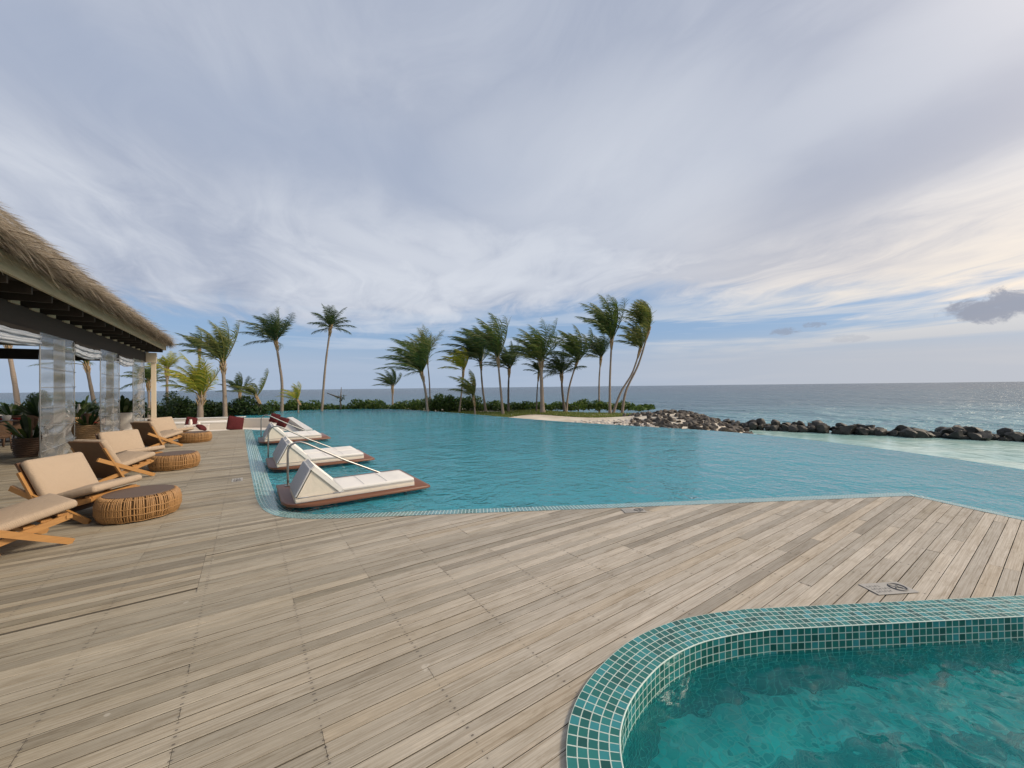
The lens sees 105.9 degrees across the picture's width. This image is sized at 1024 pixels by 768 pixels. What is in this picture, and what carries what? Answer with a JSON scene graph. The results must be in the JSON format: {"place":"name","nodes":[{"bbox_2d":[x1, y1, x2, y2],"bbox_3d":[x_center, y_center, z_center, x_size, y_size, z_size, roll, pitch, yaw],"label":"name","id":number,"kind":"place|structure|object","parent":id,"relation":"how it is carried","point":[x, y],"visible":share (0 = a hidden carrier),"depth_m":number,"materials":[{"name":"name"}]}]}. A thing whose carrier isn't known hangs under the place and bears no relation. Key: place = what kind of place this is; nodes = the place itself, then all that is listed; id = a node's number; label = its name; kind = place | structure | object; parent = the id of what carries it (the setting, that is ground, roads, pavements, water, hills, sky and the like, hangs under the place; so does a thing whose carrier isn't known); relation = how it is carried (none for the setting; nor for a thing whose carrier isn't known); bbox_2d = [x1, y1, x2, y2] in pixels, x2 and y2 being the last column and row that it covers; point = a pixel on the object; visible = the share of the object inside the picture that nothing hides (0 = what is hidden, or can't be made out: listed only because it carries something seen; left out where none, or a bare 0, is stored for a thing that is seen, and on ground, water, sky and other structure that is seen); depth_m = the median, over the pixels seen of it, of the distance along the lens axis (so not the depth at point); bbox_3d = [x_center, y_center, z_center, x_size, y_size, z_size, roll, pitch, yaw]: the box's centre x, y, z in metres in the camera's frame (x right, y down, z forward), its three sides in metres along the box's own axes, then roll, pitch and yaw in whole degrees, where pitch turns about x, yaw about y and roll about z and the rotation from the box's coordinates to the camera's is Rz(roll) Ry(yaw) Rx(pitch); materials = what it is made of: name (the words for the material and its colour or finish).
{"place":"outdoors","nodes":[
{"label":"outdoors","id":0,"kind":"place"},
{"bbox_2d":[0,421,12,447],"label":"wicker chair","id":1,"kind":"object","parent":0,"point":[2,434],"visible":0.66,"depth_m":11.32,"materials":[{"name":"brown wicker"}]},
{"bbox_2d":[81,413,104,430],"bbox_3d":[-16.549,1.575,15.258,0.659,0.861,0.630,-1,0,-14],"label":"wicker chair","id":2,"kind":"object","parent":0,"point":[87,415],"visible":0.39,"depth_m":15.12,"materials":[{"name":"wicker"}]},
{"bbox_2d":[89,397,118,425],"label":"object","id":3,"kind":"object","parent":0,"point":[103,411],"visible":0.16,"depth_m":18.85,"materials":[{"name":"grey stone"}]},
{"bbox_2d":[0,410,744,432],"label":"beach","id":4,"kind":"structure","parent":0,"point":[551,417],"depth_m":23.66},
{"bbox_2d":[3,345,20,405],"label":"palm tree","id":5,"kind":"object","parent":4,"relation":"on","point":[16,395],"visible":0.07,"depth_m":30.12,"materials":[{"name":"brown plant"}]},
{"bbox_2d":[24,390,51,414],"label":"shrub","id":6,"kind":"object","parent":4,"relation":"on","point":[44,398],"visible":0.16,"depth_m":31.49,"materials":[{"name":"green plant"}]},
{"bbox_2d":[29,347,96,404],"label":"palm tree","id":7,"kind":"object","parent":4,"relation":"on","point":[86,367],"visible":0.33,"depth_m":30.16,"materials":[{"name":"brown plant"}]},
{"bbox_2d":[73,401,164,417],"bbox_3d":[-30.587,2.071,29.906,7.937,1.550,2.415,-1,0,3],"label":"hedge","id":8,"kind":"object","parent":4,"relation":"on","point":[138,414],"visible":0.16,"depth_m":29.46,"materials":[{"name":"green plant"}]},
{"bbox_2d":[120,362,177,417],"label":"palm tree","id":9,"kind":"object","parent":4,"relation":"on","point":[139,370],"visible":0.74,"depth_m":29.12,"materials":[{"name":"green plant"}]},
{"bbox_2d":[145,351,181,399],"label":"palm tree","id":10,"kind":"object","parent":4,"relation":"on","point":[162,360],"visible":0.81,"depth_m":28.22,"materials":[{"name":"green plant"}]},
{"bbox_2d":[161,390,196,410],"bbox_3d":[-24.139,1.524,28.386,1.196,2.158,2.500,-1,-1,36],"label":"shrub","id":11,"kind":"object","parent":4,"relation":"on","point":[166,401],"visible":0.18,"depth_m":27.66,"materials":[{"name":"green plant"}]},
{"bbox_2d":[174,325,201,361],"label":"palm tree","id":12,"kind":"object","parent":4,"relation":"on","point":[192,342],"visible":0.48,"depth_m":32.96,"materials":[{"name":"green plant"}]},
{"bbox_2d":[158,353,223,417],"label":"palm tree","id":13,"kind":"object","parent":4,"relation":"on","point":[198,380],"visible":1,"depth_m":25.52,"materials":[{"name":"green plant"}]},
{"bbox_2d":[179,318,238,416],"bbox_3d":[-20.582,-0.556,26.384,3.411,7.932,3.052,0,-1,-34],"label":"palm tree","id":14,"kind":"object","parent":4,"relation":"on","point":[219,344],"visible":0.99,"depth_m":26.06,"materials":[{"name":"green plant"}]},
{"bbox_2d":[148,395,275,417],"bbox_3d":[-21.196,1.663,27.275,9.010,1.840,2.397,-1,0,7],"label":"hedge","id":15,"kind":"object","parent":4,"relation":"on","point":[181,408],"visible":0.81,"depth_m":26.82,"materials":[{"name":"green plant"}]},
{"bbox_2d":[215,372,252,397],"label":"palm tree","id":16,"kind":"object","parent":4,"relation":"on","point":[237,379],"visible":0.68,"depth_m":30.21,"materials":[{"name":"green plant"}]},
{"bbox_2d":[229,368,268,405],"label":"palm tree","id":17,"kind":"object","parent":4,"relation":"on","point":[248,390],"visible":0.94,"depth_m":27.28,"materials":[{"name":"green plant"}]},
{"bbox_2d":[238,307,295,410],"bbox_3d":[-19.895,-1.473,31.379,4.110,9.806,4.841,0,-1,-34],"label":"palm tree","id":18,"kind":"object","parent":4,"relation":"on","point":[272,329],"visible":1,"depth_m":31.01,"materials":[{"name":"green plant"}]},
{"bbox_2d":[263,399,303,410],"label":"shrub","id":19,"kind":"object","parent":4,"relation":"on","point":[291,405],"visible":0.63,"depth_m":33.03,"materials":[{"name":"green plant"}]},
{"bbox_2d":[275,381,300,412],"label":"palm tree","id":20,"kind":"object","parent":4,"relation":"on","point":[294,394],"visible":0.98,"depth_m":29.18,"materials":[{"name":"green plant"}]},
{"bbox_2d":[299,399,330,409],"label":"shrub","id":21,"kind":"object","parent":4,"relation":"on","point":[307,405],"visible":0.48,"depth_m":33.46,"materials":[{"name":"green plant"}]},
{"bbox_2d":[306,303,356,410],"bbox_3d":[-14.923,-1.627,31.325,3.886,10.014,3.392,-1,-1,35],"label":"palm tree","id":22,"kind":"object","parent":4,"relation":"on","point":[330,321],"visible":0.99,"depth_m":31.14,"materials":[{"name":"green plant"}]},
{"bbox_2d":[318,398,363,409],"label":"shrub","id":23,"kind":"object","parent":4,"relation":"on","point":[351,406],"visible":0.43,"depth_m":33.95,"materials":[{"name":"green plant"}]},
{"bbox_2d":[357,399,394,408],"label":"shrub","id":24,"kind":"object","parent":4,"relation":"on","point":[373,404],"visible":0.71,"depth_m":34.21,"materials":[{"name":"green plant"}]},
{"bbox_2d":[372,368,401,404],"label":"palm tree","id":25,"kind":"object","parent":4,"relation":"on","point":[390,379],"visible":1,"depth_m":36.17,"materials":[{"name":"green plant"}]},
{"bbox_2d":[373,333,434,410],"bbox_3d":[-7.747,-0.326,29.073,5.015,7.231,4.316,-1,-1,28],"label":"palm tree","id":26,"kind":"object","parent":4,"relation":"on","point":[417,357],"visible":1,"depth_m":28.84,"materials":[{"name":"green plant"}]},
{"bbox_2d":[388,399,424,410],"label":"shrub","id":27,"kind":"object","parent":4,"relation":"on","point":[410,405],"visible":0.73,"depth_m":34.45,"materials":[{"name":"green plant"}]},
{"bbox_2d":[407,325,443,410],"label":"palm tree","id":28,"kind":"object","parent":4,"relation":"on","point":[423,335],"visible":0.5,"depth_m":33.10,"materials":[{"name":"green plant"}]},
{"bbox_2d":[418,392,455,411],"bbox_3d":[-6.258,1.575,33.209,3.530,1.769,2.058,-1,0,13],"label":"shrub","id":29,"kind":"object","parent":4,"relation":"on","point":[440,403],"visible":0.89,"depth_m":32.73,"materials":[{"name":"green plant"}]},
{"bbox_2d":[437,347,467,411],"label":"palm tree","id":30,"kind":"object","parent":4,"relation":"on","point":[460,362],"visible":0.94,"depth_m":31.09,"materials":[{"name":"green plant"}]},
{"bbox_2d":[448,369,475,413],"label":"palm tree","id":31,"kind":"object","parent":4,"relation":"on","point":[470,388],"visible":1,"depth_m":29.15,"materials":[{"name":"green plant"}]},
{"bbox_2d":[435,325,489,410],"bbox_3d":[-3.864,-1.268,32.635,5.720,7.447,4.545,0,-1,-34],"label":"palm tree","id":32,"kind":"object","parent":4,"relation":"on","point":[473,351],"visible":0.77,"depth_m":31.94,"materials":[{"name":"green plant"}]},
{"bbox_2d":[450,395,482,410],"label":"shrub","id":33,"kind":"object","parent":4,"relation":"on","point":[466,402],"visible":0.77,"depth_m":32.62,"materials":[{"name":"green plant"}]},
{"bbox_2d":[468,400,500,410],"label":"shrub","id":34,"kind":"object","parent":4,"relation":"on","point":[489,405],"visible":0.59,"depth_m":33.71,"materials":[{"name":"green plant"}]},
{"bbox_2d":[459,312,511,413],"bbox_3d":[-2.086,-1.570,29.654,4.116,7.895,4.292,0,-1,-34],"label":"palm tree","id":35,"kind":"object","parent":4,"relation":"on","point":[491,338],"visible":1,"depth_m":28.97,"materials":[{"name":"green plant"}]},
{"bbox_2d":[474,341,520,410],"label":"palm tree","id":36,"kind":"object","parent":4,"relation":"on","point":[508,362],"visible":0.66,"depth_m":32.03,"materials":[{"name":"green plant"}]},
{"bbox_2d":[493,402,525,410],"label":"shrub","id":37,"kind":"object","parent":4,"relation":"on","point":[512,406],"visible":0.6,"depth_m":33.35,"materials":[{"name":"green plant"}]},
{"bbox_2d":[516,401,546,409],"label":"shrub","id":38,"kind":"object","parent":4,"relation":"on","point":[526,405],"visible":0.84,"depth_m":33.21,"materials":[{"name":"green plant"}]},
{"bbox_2d":[500,317,564,412],"bbox_3d":[1.772,-1.349,29.361,4.874,7.251,4.854,-1,0,21],"label":"palm tree","id":39,"kind":"object","parent":4,"relation":"on","point":[533,348],"visible":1,"depth_m":28.87,"materials":[{"name":"green plant"}]},
{"bbox_2d":[522,359,544,411],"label":"palm tree","id":40,"kind":"object","parent":4,"relation":"on","point":[534,365],"visible":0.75,"depth_m":31.14,"materials":[{"name":"green plant"}]},
{"bbox_2d":[539,401,569,410],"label":"shrub","id":41,"kind":"object","parent":4,"relation":"on","point":[555,405],"visible":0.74,"depth_m":33.35,"materials":[{"name":"green plant"}]},
{"bbox_2d":[534,349,586,411],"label":"palm tree","id":42,"kind":"object","parent":4,"relation":"on","point":[557,366],"visible":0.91,"depth_m":31.11,"materials":[{"name":"green plant"}]},
{"bbox_2d":[551,325,592,410],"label":"palm tree","id":43,"kind":"object","parent":4,"relation":"on","point":[572,345],"visible":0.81,"depth_m":31.60,"materials":[{"name":"green plant"}]},
{"bbox_2d":[568,398,604,411],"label":"shrub","id":44,"kind":"object","parent":4,"relation":"on","point":[583,404],"visible":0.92,"depth_m":32.66,"materials":[{"name":"green plant"}]},
{"bbox_2d":[582,334,614,411],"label":"palm tree","id":45,"kind":"object","parent":4,"relation":"on","point":[598,346],"visible":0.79,"depth_m":33.00,"materials":[{"name":"green plant"}]},
{"bbox_2d":[574,293,627,412],"bbox_3d":[6.691,-2.291,29.299,4.322,9.236,3.460,0,-1,-34],"label":"palm tree","id":46,"kind":"object","parent":4,"relation":"on","point":[606,322],"visible":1,"depth_m":29.02,"materials":[{"name":"green plant"}]},
{"bbox_2d":[563,417,654,426],"bbox_3d":[4.627,2.309,19.164,4.942,0.852,7.108,-1,0,0],"label":"coral rubble","id":47,"kind":"object","parent":4,"relation":"on","point":[608,422],"visible":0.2,"depth_m":21.12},
{"bbox_2d":[593,400,628,410],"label":"shrub","id":48,"kind":"object","parent":4,"relation":"on","point":[605,407],"visible":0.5,"depth_m":32.69,"materials":[{"name":"green plant"}]},
{"bbox_2d":[612,318,649,413],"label":"palm tree","id":49,"kind":"object","parent":4,"relation":"on","point":[637,339],"visible":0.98,"depth_m":29.58,"materials":[{"name":"green plant"}]},
{"bbox_2d":[618,299,653,413],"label":"palm tree","id":50,"kind":"object","parent":4,"relation":"on","point":[641,312],"visible":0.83,"depth_m":30.07,"materials":[{"name":"green plant"}]},
{"bbox_2d":[617,402,655,411],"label":"shrub","id":51,"kind":"object","parent":4,"relation":"on","point":[639,407],"visible":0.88,"depth_m":32.18,"materials":[{"name":"green plant"}]},
{"bbox_2d":[0,425,1023,767],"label":"deck","id":52,"kind":"structure","parent":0,"point":[218,619],"depth_m":3.04,"materials":[{"name":"brown wood"}]},
{"bbox_2d":[0,398,27,422],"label":"potted plant","id":53,"kind":"object","parent":52,"relation":"on","point":[5,409],"visible":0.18,"depth_m":18.67,"materials":[{"name":"green plant"}]},
{"bbox_2d":[1,413,54,457],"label":"potted plant","id":54,"kind":"object","parent":52,"relation":"on","point":[25,444],"visible":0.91,"depth_m":10.18,"materials":[{"name":"brown wicker"}]},
{"bbox_2d":[7,395,66,429],"bbox_3d":[-21.592,1.284,17.663,1.876,1.590,2.232,0,-1,-34],"label":"potted plant","id":55,"kind":"object","parent":52,"relation":"on","point":[32,407],"visible":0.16,"depth_m":17.47,"materials":[{"name":"green plant"}]},
{"bbox_2d":[0,493,76,546],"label":"lounge chair","id":56,"kind":"object","parent":52,"relation":"on","point":[21,517],"visible":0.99,"depth_m":4.20,"materials":[{"name":"fabric"}]},
{"bbox_2d":[49,401,96,434],"bbox_3d":[-17.477,1.331,15.387,1.655,1.368,1.236,0,0,-19],"label":"potted plant","id":57,"kind":"object","parent":52,"relation":"on","point":[69,429],"visible":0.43,"depth_m":15.11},
{"bbox_2d":[8,452,141,523],"bbox_3d":[-5.996,1.403,5.316,1.130,0.842,0.794,-1,0,-4],"label":"lounge chair","id":58,"kind":"object","parent":52,"relation":"on","point":[71,475],"visible":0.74,"depth_m":5.13,"materials":[{"name":"beige fabric"}]},
{"bbox_2d":[65,395,98,412],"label":"shrub","id":59,"kind":"object","parent":52,"relation":"on","point":[83,402],"visible":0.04,"depth_m":21.42,"materials":[{"name":"green plant"}]},
{"bbox_2d":[0,199,180,454],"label":"thatched pavilion","id":60,"kind":"structure","parent":52,"relation":"on","point":[54,298],"depth_m":10.40,"materials":[{"name":"wicker"}]},
{"bbox_2d":[0,320,42,345],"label":"rolled blind","id":61,"kind":"object","parent":60,"relation":"attached to","point":[17,334],"visible":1,"depth_m":8.20,"materials":[{"name":"fabric"}]},
{"bbox_2d":[39,333,75,457],"bbox_3d":[-11.754,0.338,10.002,0.114,3.114,2.221,0,-1,-34],"label":"clear curtain","id":62,"kind":"object","parent":60,"relation":"hanging from","point":[40,407],"visible":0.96,"depth_m":9.11,"materials":[{"name":"plastic"}]},
{"bbox_2d":[72,342,101,359],"bbox_3d":[-13.053,-0.972,11.891,0.134,0.436,2.258,0,-1,-34],"label":"rolled blind","id":63,"kind":"object","parent":60,"relation":"attached to","point":[91,353],"visible":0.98,"depth_m":11.72,"materials":[{"name":"white fabric"}]},
{"bbox_2d":[100,350,120,431],"bbox_3d":[-14.360,0.403,13.794,0.140,3.126,2.327,0,-1,-34],"label":"clear curtain","id":64,"kind":"object","parent":60,"relation":"hanging from","point":[110,401],"visible":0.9,"depth_m":13.74,"materials":[{"name":"plastic"}]},
{"bbox_2d":[117,354,133,366],"bbox_3d":[-15.627,-0.913,15.643,0.134,0.436,2.059,0,-1,-34],"label":"rolled blind","id":65,"kind":"object","parent":60,"relation":"attached to","point":[126,361],"visible":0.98,"depth_m":15.50,"materials":[{"name":"white fabric"}]},
{"bbox_2d":[75,411,105,439],"bbox_3d":[-14.593,1.445,13.340,0.798,1.045,1.135,-1,0,9],"label":"potted plant","id":66,"kind":"object","parent":52,"relation":"on","point":[85,430],"visible":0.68,"depth_m":13.17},
{"bbox_2d":[67,439,155,481],"bbox_3d":[-7.671,1.438,7.342,0.794,0.842,1.130,-1,0,11],"label":"lounge chair","id":67,"kind":"object","parent":52,"relation":"on","point":[105,461],"visible":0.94,"depth_m":7.18,"materials":[{"name":"beige fabric"}]},
{"bbox_2d":[102,393,146,429],"bbox_3d":[-17.398,1.208,17.359,1.780,1.646,2.196,0,-1,-34],"label":"potted plant","id":68,"kind":"object","parent":52,"relation":"on","point":[127,406],"visible":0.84,"depth_m":17.11,"materials":[{"name":"white ceramic"}]},
{"bbox_2d":[95,429,164,463],"bbox_3d":[-8.470,1.456,8.526,1.130,0.842,0.794,-1,0,14],"label":"lounge chair","id":69,"kind":"object","parent":52,"relation":"on","point":[121,441],"visible":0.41,"depth_m":8.52,"materials":[{"name":"beige fabric"}]},
{"bbox_2d":[92,484,181,524],"bbox_3d":[-5.107,1.633,5.300,0.885,0.331,0.885,0,-1,-34],"label":"rattan table","id":70,"kind":"object","parent":52,"relation":"on","point":[134,504],"visible":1,"depth_m":5.04,"materials":[{"name":"wicker"}]},
{"bbox_2d":[130,421,182,446],"bbox_3d":[-10.670,1.505,11.518,0.794,0.842,1.130,-1,0,14],"label":"lounge chair","id":71,"kind":"object","parent":52,"relation":"on","point":[151,435],"visible":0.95,"depth_m":11.35,"materials":[{"name":"beige fabric"}]},
{"bbox_2d":[147,417,193,443],"bbox_3d":[-11.347,1.523,12.769,1.130,0.842,0.794,-1,0,6],"label":"lounge chair","id":72,"kind":"object","parent":52,"relation":"on","point":[164,423],"visible":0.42,"depth_m":12.76,"materials":[{"name":"beige fabric"}]},
{"bbox_2d":[147,450,200,471],"bbox_3d":[-7.435,1.685,8.517,0.885,0.331,0.885,-1,0,-7],"label":"rattan table","id":73,"kind":"object","parent":52,"relation":"on","point":[175,460],"visible":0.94,"depth_m":8.25,"materials":[{"name":"wicker"}]},
{"bbox_2d":[178,431,211,442],"bbox_3d":[-10.515,1.754,12.831,0.885,0.331,0.885,-1,0,19],"label":"rattan table","id":74,"kind":"object","parent":52,"relation":"on","point":[195,436],"visible":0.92,"depth_m":12.54,"materials":[{"name":"wicker"}]},
{"bbox_2d":[145,416,312,430],"bbox_3d":[-14.560,2.565,19.002,7.057,1.300,12.074,0,-1,-34],"label":"sunken lounge","id":75,"kind":"object","parent":52,"relation":"in","point":[252,423],"visible":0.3,"depth_m":22.30,"materials":[{"name":"fabric"}]},
{"bbox_2d":[175,420,226,424],"bbox_3d":[-18.146,2.219,22.227,3.800,0.120,0.700,0,0,-19],"label":"seat cushion","id":76,"kind":"object","parent":75,"relation":"on","point":[206,422],"visible":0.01,"depth_m":22.16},
{"bbox_2d":[226,416,243,429],"bbox_3d":[-12.159,1.734,16.989,0.202,0.620,0.620,-17,-22,31],"label":"pillow","id":77,"kind":"object","parent":75,"relation":"on","point":[235,423],"visible":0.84,"depth_m":16.91,"materials":[{"name":"red fabric"}]},
{"bbox_2d":[244,429,1023,519],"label":"pool coping","id":78,"kind":"object","parent":52,"relation":"on","point":[268,500],"visible":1,"depth_m":5.62,"materials":[{"name":"teal tile"}]},
{"bbox_2d":[566,595,1023,767],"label":"hot tub","id":79,"kind":"object","parent":52,"relation":"in","point":[627,684],"visible":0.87,"depth_m":2.65,"materials":[{"name":"teal tile"}]},
{"bbox_2d":[622,639,1023,767],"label":"tub water","id":80,"kind":"structure","parent":79,"relation":"in","point":[957,705],"depth_m":2.17,"materials":[{"name":"liquid"}]},
{"bbox_2d":[858,582,918,594],"bbox_3d":[3.108,1.684,3.191,0.360,0.014,0.170,-1,0,-5],"label":"depth plate","id":81,"kind":"object","parent":52,"relation":"on","point":[885,588],"visible":1,"depth_m":3.18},
{"bbox_2d":[0,382,1023,433],"bbox_3d":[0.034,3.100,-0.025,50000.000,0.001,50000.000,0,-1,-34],"label":"sea","id":82,"kind":"structure","parent":0,"point":[993,407],"depth_m":89.82,"materials":[{"name":"liquid"}]},
{"bbox_2d":[0,0,1023,392],"label":"sky","id":83,"kind":"structure","parent":0,"point":[794,191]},
{"bbox_2d":[437,408,630,417],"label":"grass","id":84,"kind":"structure","parent":0,"point":[517,412],"depth_m":28.30,"materials":[{"name":"plant"}]},
{"bbox_2d":[234,409,1023,517],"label":"pool water","id":85,"kind":"structure","parent":0,"point":[457,461],"depth_m":8.33,"materials":[{"name":"liquid"}]},
{"bbox_2d":[258,433,330,443],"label":"pool platform","id":86,"kind":"structure","parent":85,"relation":"in","point":[261,439],"depth_m":12.64,"materials":[{"name":"red wood"}]},
{"bbox_2d":[263,423,321,441],"bbox_3d":[-7.245,1.549,12.773,1.620,0.515,0.736,0,-1,-34],"label":"daybed","id":87,"kind":"object","parent":86,"relation":"on","point":[276,434],"visible":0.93,"depth_m":12.38,"materials":[{"name":"grey fabric"}]},
{"bbox_2d":[266,449,374,469],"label":"pool platform","id":88,"kind":"structure","parent":85,"relation":"in","point":[271,464],"depth_m":8.56,"materials":[{"name":"red wood"}]},
{"bbox_2d":[267,426,330,457],"bbox_3d":[-5.053,1.611,10.031,2.260,1.181,0.100,0,-1,-34],"label":"handrail","id":89,"kind":"object","parent":88,"relation":"on","point":[291,432],"visible":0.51,"depth_m":9.59,"materials":[{"name":"metal"}]},
{"bbox_2d":[273,436,354,460],"bbox_3d":[-4.775,1.494,9.393,1.750,0.515,0.706,0,-1,-34],"label":"daybed","id":90,"kind":"object","parent":88,"relation":"on","point":[309,451],"visible":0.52,"depth_m":9.37,"materials":[{"name":"grey fabric"}]},
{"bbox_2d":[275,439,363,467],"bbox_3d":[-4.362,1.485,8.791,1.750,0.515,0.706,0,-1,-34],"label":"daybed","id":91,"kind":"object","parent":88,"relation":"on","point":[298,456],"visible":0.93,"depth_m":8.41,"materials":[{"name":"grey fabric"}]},
{"bbox_2d":[749,429,1023,468],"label":"lagoon","id":92,"kind":"structure","parent":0,"point":[1003,453],"depth_m":18.89,"materials":[{"name":"liquid"}]},
{"bbox_2d":[816,423,828,432],"bbox_3d":[19.471,2.901,24.244,0.725,0.919,0.762,-5,7,-11],"label":"boulder","id":93,"kind":"object","parent":92,"relation":"on","point":[821,428],"visible":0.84,"depth_m":24.00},
{"bbox_2d":[835,424,856,434],"bbox_3d":[20.301,2.841,23.476,0.923,0.698,0.956,-16,-3,-15],"label":"boulder","id":94,"kind":"object","parent":92,"relation":"on","point":[848,430],"visible":0.77,"depth_m":23.19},
{"bbox_2d":[874,427,887,435],"bbox_3d":[21.769,2.898,22.787,0.902,0.662,0.532,-3,14,-25],"label":"boulder","id":95,"kind":"object","parent":92,"relation":"on","point":[880,431],"visible":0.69,"depth_m":22.60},
{"bbox_2d":[900,428,917,437],"bbox_3d":[22.464,2.840,21.900,0.548,0.674,0.971,-12,-3,9],"label":"boulder","id":96,"kind":"object","parent":92,"relation":"on","point":[908,432],"visible":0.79,"depth_m":21.65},
{"bbox_2d":[912,428,929,437],"bbox_3d":[22.932,2.869,21.762,0.814,0.737,0.678,1,5,11],"label":"boulder","id":97,"kind":"object","parent":92,"relation":"in","point":[922,433],"visible":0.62,"depth_m":21.49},
{"bbox_2d":[947,430,962,439],"bbox_3d":[24.061,2.802,20.963,0.617,0.589,0.661,-12,-14,9],"label":"boulder","id":98,"kind":"object","parent":92,"relation":"on","point":[957,434],"visible":0.89,"depth_m":20.75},
{"bbox_2d":[978,430,993,440],"bbox_3d":[24.962,2.782,20.394,0.808,0.552,0.737,-14,-9,-11],"label":"boulder","id":99,"kind":"object","parent":92,"relation":"on","point":[987,435],"visible":0.81,"depth_m":20.24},
{"bbox_2d":[1004,432,1023,441],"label":"boulder","id":100,"kind":"object","parent":92,"relation":"in","point":[1017,436],"visible":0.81,"depth_m":19.90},
{"label":"pool floor","id":101,"kind":"structure","parent":0,"visible":0},
{"bbox_2d":[276,469,429,507],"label":"pool platform","id":102,"kind":"structure","parent":101,"relation":"on","point":[285,496],"depth_m":5.94,"materials":[{"name":"red wood"}]},
{"bbox_2d":[285,441,379,486],"bbox_3d":[-2.885,1.563,7.117,2.260,1.181,0.100,0,-1,-34],"label":"handrail","id":103,"kind":"object","parent":102,"relation":"on","point":[317,448],"visible":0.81,"depth_m":6.72,"materials":[{"name":"metal"}]},
{"bbox_2d":[290,458,413,503],"bbox_3d":[-2.571,1.445,6.278,1.760,0.515,0.816,0,-1,-34],"label":"daybed","id":104,"kind":"object","parent":102,"relation":"on","point":[311,481],"visible":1,"depth_m":5.89,"materials":[{"name":"grey fabric"}]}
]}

